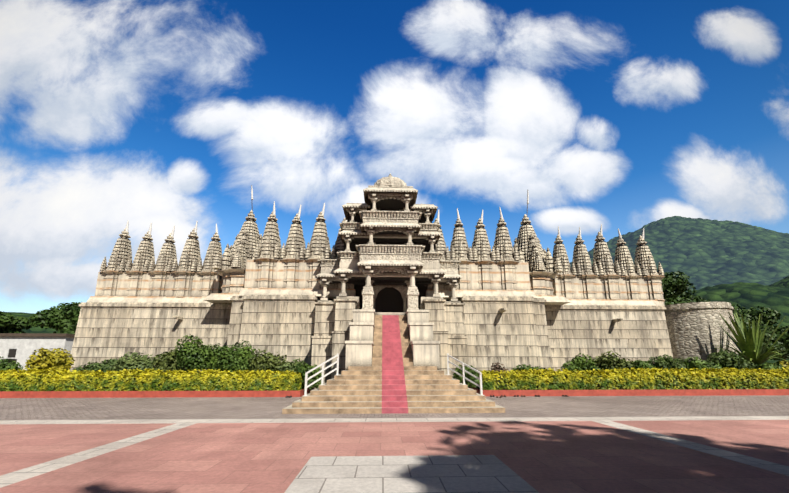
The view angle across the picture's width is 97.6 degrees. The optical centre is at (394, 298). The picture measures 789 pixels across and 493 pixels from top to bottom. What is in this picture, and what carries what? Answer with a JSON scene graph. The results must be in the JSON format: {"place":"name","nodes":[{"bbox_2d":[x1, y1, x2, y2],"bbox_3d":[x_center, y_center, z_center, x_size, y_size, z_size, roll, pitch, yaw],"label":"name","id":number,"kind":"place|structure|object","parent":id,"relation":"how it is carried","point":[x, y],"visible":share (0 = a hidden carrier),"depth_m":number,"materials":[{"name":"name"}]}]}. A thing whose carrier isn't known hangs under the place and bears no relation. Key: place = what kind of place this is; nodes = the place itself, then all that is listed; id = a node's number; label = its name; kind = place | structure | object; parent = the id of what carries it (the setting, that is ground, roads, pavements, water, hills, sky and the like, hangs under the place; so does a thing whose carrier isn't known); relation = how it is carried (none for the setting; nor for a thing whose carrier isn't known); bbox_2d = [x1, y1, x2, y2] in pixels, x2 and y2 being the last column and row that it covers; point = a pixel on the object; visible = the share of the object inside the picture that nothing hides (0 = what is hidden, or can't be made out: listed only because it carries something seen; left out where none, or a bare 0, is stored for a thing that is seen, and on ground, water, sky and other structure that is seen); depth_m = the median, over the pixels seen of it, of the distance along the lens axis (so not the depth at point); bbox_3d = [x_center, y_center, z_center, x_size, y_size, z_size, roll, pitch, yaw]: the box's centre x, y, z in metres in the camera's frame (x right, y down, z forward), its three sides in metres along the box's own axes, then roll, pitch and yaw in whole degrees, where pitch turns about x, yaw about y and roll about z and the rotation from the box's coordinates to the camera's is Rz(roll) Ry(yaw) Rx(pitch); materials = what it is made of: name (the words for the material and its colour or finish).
{"place":"outdoors","nodes":[
{"label":"outdoors","id":0,"kind":"place"},
{"bbox_2d":[5,312,57,332],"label":"ridge hill","id":1,"kind":"structure","parent":0,"point":[38,329],"depth_m":151.99,"materials":[{"name":"green plant"}]},
{"bbox_2d":[0,333,74,370],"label":"building","id":2,"kind":"structure","parent":0,"point":[20,348],"depth_m":47.74,"materials":[{"name":"grey paint"}]},
{"bbox_2d":[0,420,788,492],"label":"red paved plaza","id":3,"kind":"structure","parent":0,"point":[566,457],"depth_m":6.44,"materials":[{"name":"stone"}]},
{"bbox_2d":[0,416,788,487],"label":"pavement border strips","id":4,"kind":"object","parent":3,"relation":"on","point":[26,473],"depth_m":9.48,"materials":[{"name":"grey stone"}]},
{"bbox_2d":[0,395,788,419],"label":"paved road","id":5,"kind":"structure","parent":0,"point":[269,407],"depth_m":12.58,"materials":[{"name":"grey stone"}]},
{"bbox_2d":[282,315,504,413],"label":"stairs","id":6,"kind":"structure","parent":5,"relation":"on","point":[358,389],"depth_m":12.36,"materials":[{"name":"stone"}]},
{"bbox_2d":[303,353,483,395],"bbox_3d":[-0.029,2.830,12.919,6.380,1.557,1.360,0,-11,-2],"label":"stair railing","id":7,"kind":"object","parent":6,"relation":"on","point":[337,373],"visible":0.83,"depth_m":12.84,"materials":[{"name":"white metal"}]},
{"bbox_2d":[382,315,407,413],"bbox_3d":[-0.159,2.577,16.764,0.880,4.356,10.186,0,-11,-2],"label":"red carpet","id":8,"kind":"object","parent":6,"relation":"on","point":[394,397],"visible":0.94,"depth_m":13.96,"materials":[{"name":"red carpet"}]},
{"bbox_2d":[0,0,788,313],"label":"sky","id":9,"kind":"structure","parent":0,"point":[625,115],"materials":[{"name":"blue"}]},
{"bbox_2d":[284,455,538,492],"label":"stone paving slabs","id":10,"kind":"structure","parent":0,"point":[423,474],"depth_m":5.12,"materials":[{"name":"grey stone"}]},
{"bbox_2d":[570,216,788,296],"bbox_3d":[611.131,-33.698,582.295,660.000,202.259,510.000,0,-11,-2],"label":"hill forest","id":11,"kind":"object","parent":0,"point":[720,271],"visible":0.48,"depth_m":423.15,"materials":[{"name":"green plant"}]},
{"bbox_2d":[689,276,788,363],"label":"ridge hill","id":12,"kind":"structure","parent":0,"point":[775,296],"depth_m":156.22,"materials":[{"name":"green plant"}]},
{"bbox_3d":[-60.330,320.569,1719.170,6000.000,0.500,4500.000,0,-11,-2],"label":"ground","id":13,"kind":"structure","parent":0,"visible":0},
{"bbox_2d":[0,356,22,371],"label":"shrub","id":14,"kind":"object","parent":13,"relation":"on","point":[5,364],"visible":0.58,"depth_m":20.27,"materials":[{"name":"green plant"}]},
{"bbox_2d":[0,311,32,332],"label":"tree","id":15,"kind":"object","parent":13,"relation":"on","point":[9,323],"visible":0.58,"depth_m":74.49,"materials":[{"name":"green plant"}]},
{"bbox_2d":[24,347,74,370],"bbox_3d":[-19.880,4.045,19.877,1.576,2.402,2.087,-4,-11,19],"label":"yellow bush","id":16,"kind":"object","parent":13,"relation":"on","point":[58,359],"visible":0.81,"depth_m":19.65,"materials":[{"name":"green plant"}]},
{"bbox_2d":[29,303,79,332],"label":"tree","id":17,"kind":"object","parent":13,"relation":"on","point":[54,318],"visible":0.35,"depth_m":75.00,"materials":[{"name":"green plant"}]},
{"bbox_2d":[57,302,80,333],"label":"tree","id":18,"kind":"object","parent":13,"relation":"on","point":[72,312],"visible":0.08,"depth_m":69.91,"materials":[{"name":"green plant"}]},
{"bbox_2d":[72,358,117,372],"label":"shrub","id":19,"kind":"object","parent":13,"relation":"on","point":[104,366],"visible":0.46,"depth_m":20.30,"materials":[{"name":"green plant"}]},
{"bbox_2d":[110,351,157,371],"bbox_3d":[-15.404,4.264,20.530,2.719,2.211,1.874,0,-11,-2],"label":"shrub","id":20,"kind":"object","parent":13,"relation":"on","point":[134,361],"visible":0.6,"depth_m":20.21,"materials":[{"name":"green plant"}]},
{"bbox_2d":[152,348,191,372],"bbox_3d":[-13.159,4.165,20.617,2.538,2.437,1.601,0,-11,-2],"label":"shrub","id":21,"kind":"object","parent":13,"relation":"on","point":[165,361],"visible":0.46,"depth_m":20.34,"materials":[{"name":"green plant"}]},
{"bbox_2d":[173,334,231,371],"bbox_3d":[-10.947,3.730,20.351,3.664,3.195,1.952,0,-11,-2],"label":"shrub","id":22,"kind":"object","parent":13,"relation":"on","point":[196,356],"visible":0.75,"depth_m":19.90,"materials":[{"name":"green plant"}]},
{"bbox_2d":[218,340,258,371],"bbox_3d":[-8.809,3.755,19.491,2.177,2.834,1.544,-2,-11,13],"label":"shrub","id":23,"kind":"object","parent":13,"relation":"on","point":[237,358],"visible":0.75,"depth_m":19.24,"materials":[{"name":"green plant"}]},
{"bbox_2d":[248,349,288,373],"bbox_3d":[-7.114,3.966,19.215,2.229,2.317,1.709,0,-11,-2],"label":"shrub","id":24,"kind":"object","parent":13,"relation":"on","point":[271,362],"visible":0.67,"depth_m":18.99,"materials":[{"name":"green plant"}]},
{"bbox_2d":[279,358,304,372],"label":"shrub","id":25,"kind":"object","parent":13,"relation":"on","point":[289,366],"visible":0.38,"depth_m":18.92,"materials":[{"name":"green plant"}]},
{"bbox_2d":[294,363,323,392],"bbox_3d":[-4.369,4.067,17.680,1.554,1.559,1.239,0,-11,-2],"label":"bush","id":26,"kind":"object","parent":13,"relation":"on","point":[304,368],"visible":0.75,"depth_m":17.39,"materials":[{"name":"green plant"}]},
{"bbox_2d":[69,295,672,387],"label":"temple wall","id":27,"kind":"structure","parent":13,"relation":"on","point":[509,333],"depth_m":23.34,"materials":[{"name":"stone"}]},
{"bbox_2d":[87,220,222,302],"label":"shrine wing","id":28,"kind":"structure","parent":27,"relation":"on","point":[143,277],"depth_m":24.91,"materials":[{"name":"beige stone"}]},
{"bbox_2d":[203,185,262,303],"bbox_3d":[-10.843,-3.763,27.527,4.002,9.346,8.001,0,-11,-2],"label":"shrine","id":29,"kind":"object","parent":27,"relation":"on","point":[230,266],"visible":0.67,"depth_m":23.85,"materials":[{"name":"stone"}]},
{"bbox_2d":[239,201,355,299],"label":"bastion shrines","id":30,"kind":"object","parent":27,"relation":"on","point":[292,266],"visible":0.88,"depth_m":22.18,"materials":[{"name":"stone"}]},
{"bbox_2d":[316,173,461,314],"bbox_3d":[-0.289,-3.209,21.636,9.000,9.408,4.310,0,-11,-2],"label":"marble pavilion","id":31,"kind":"object","parent":27,"relation":"on","point":[412,262],"visible":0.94,"depth_m":20.43,"materials":[{"name":"beige stone"}]},
{"bbox_2d":[329,198,449,311],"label":"dark interior openings","id":32,"kind":"object","parent":27,"relation":"on","point":[388,299],"visible":0.15,"depth_m":21.90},
{"bbox_2d":[426,207,535,299],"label":"bastion shrines","id":33,"kind":"object","parent":27,"relation":"on","point":[499,269],"visible":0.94,"depth_m":22.67,"materials":[{"name":"stone"}]},
{"bbox_2d":[513,190,570,304],"bbox_3d":[10.045,-3.631,28.240,4.002,9.347,8.001,0,-11,-2],"label":"shrine","id":34,"kind":"object","parent":27,"relation":"on","point":[544,271],"visible":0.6,"depth_m":24.62,"materials":[{"name":"stone"}]},
{"bbox_2d":[552,224,664,306],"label":"shrine wing","id":35,"kind":"structure","parent":27,"relation":"on","point":[623,280],"depth_m":26.06,"materials":[{"name":"beige stone"}]},
{"bbox_2d":[311,299,467,388],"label":"stair flanking walls","id":36,"kind":"structure","parent":13,"relation":"on","point":[344,328],"depth_m":18.67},
{"bbox_2d":[0,388,788,397],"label":"curb","id":37,"kind":"structure","parent":13,"relation":"on","point":[297,393],"depth_m":16.84,"materials":[{"name":"red paint"}]},
{"bbox_2d":[0,367,788,390],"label":"hedge","id":38,"kind":"object","parent":37,"relation":"on","point":[9,379],"depth_m":17.37,"materials":[{"name":"yellow plant"}]},
{"bbox_2d":[490,362,507,374],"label":"bare shrub twigs","id":39,"kind":"object","parent":37,"relation":"on","point":[497,366],"visible":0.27,"depth_m":19.43,"materials":[{"name":"brown plant"}]},
{"bbox_2d":[513,364,548,371],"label":"shrub","id":40,"kind":"object","parent":37,"relation":"on","point":[522,367],"visible":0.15,"depth_m":19.54,"materials":[{"name":"green plant"}]},
{"bbox_2d":[561,353,600,372],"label":"shrub","id":41,"kind":"object","parent":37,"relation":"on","point":[579,362],"visible":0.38,"depth_m":19.45,"materials":[{"name":"green plant"}]},
{"bbox_2d":[592,351,634,370],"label":"shrub","id":42,"kind":"object","parent":37,"relation":"on","point":[609,361],"visible":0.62,"depth_m":19.72,"materials":[{"name":"green plant"}]},
{"bbox_2d":[629,359,654,369],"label":"shrub","id":43,"kind":"object","parent":37,"relation":"on","point":[639,363],"visible":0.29,"depth_m":19.56,"materials":[{"name":"green plant"}]},
{"bbox_2d":[647,354,692,370],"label":"shrub","id":44,"kind":"object","parent":37,"relation":"on","point":[668,362],"visible":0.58,"depth_m":19.70,"materials":[{"name":"green plant"}]},
{"bbox_2d":[686,356,723,370],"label":"shrub","id":45,"kind":"object","parent":37,"relation":"on","point":[696,362],"visible":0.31,"depth_m":19.68,"materials":[{"name":"green plant"}]},
{"bbox_2d":[706,350,758,369],"bbox_3d":[20.214,4.238,20.542,3.138,2.267,2.034,0,-11,-2],"label":"shrub","id":46,"kind":"object","parent":37,"relation":"on","point":[726,359],"visible":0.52,"depth_m":20.13,"materials":[{"name":"green plant"}]},
{"bbox_2d":[752,361,783,371],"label":"shrub","id":47,"kind":"object","parent":37,"relation":"on","point":[767,365],"visible":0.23,"depth_m":19.90,"materials":[{"name":"green plant"}]},
{"bbox_2d":[774,360,788,368],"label":"shrub","id":48,"kind":"object","parent":37,"relation":"on","point":[786,365],"visible":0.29,"depth_m":19.92,"materials":[{"name":"yellow plant"}]},
{"bbox_2d":[452,364,479,388],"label":"bush","id":49,"kind":"object","parent":13,"relation":"on","point":[468,376],"visible":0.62,"depth_m":17.46,"materials":[{"name":"green plant"}]},
{"bbox_2d":[661,271,696,304],"bbox_3d":[30.598,3.087,41.186,9.208,12.253,9.496,-10,-14,42],"label":"tree","id":50,"kind":"object","parent":13,"relation":"on","point":[672,283],"visible":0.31,"depth_m":39.15,"materials":[{"name":"green plant"}]},
{"bbox_2d":[663,295,709,302],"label":"tree","id":51,"kind":"object","parent":13,"relation":"on","point":[694,299],"visible":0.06,"depth_m":42.50,"materials":[{"name":"green plant"}]},
{"bbox_2d":[664,302,739,360],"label":"round stone tower","id":52,"kind":"structure","parent":13,"relation":"on","point":[693,327],"depth_m":24.51,"materials":[{"name":"stone"}]},
{"bbox_2d":[703,307,788,364],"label":"yucca palm","id":53,"kind":"object","parent":13,"relation":"on","point":[749,343],"visible":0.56,"depth_m":21.94,"materials":[{"name":"green plant"}]},
{"bbox_2d":[731,304,781,331],"bbox_3d":[38.884,4.849,40.360,7.933,8.487,8.500,6,-12,-29],"label":"tree","id":54,"kind":"object","parent":13,"relation":"on","point":[751,314],"visible":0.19,"depth_m":38.63,"materials":[{"name":"green plant"}]},
{"bbox_2d":[737,325,788,360],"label":"tree","id":55,"kind":"object","parent":13,"relation":"on","point":[785,352],"visible":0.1,"depth_m":31.83,"materials":[{"name":"green plant"}]},
{"bbox_2d":[773,324,788,350],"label":"tree","id":56,"kind":"object","parent":13,"relation":"on","point":[784,338],"visible":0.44,"depth_m":38.93,"materials":[{"name":"green plant"}]}
]}

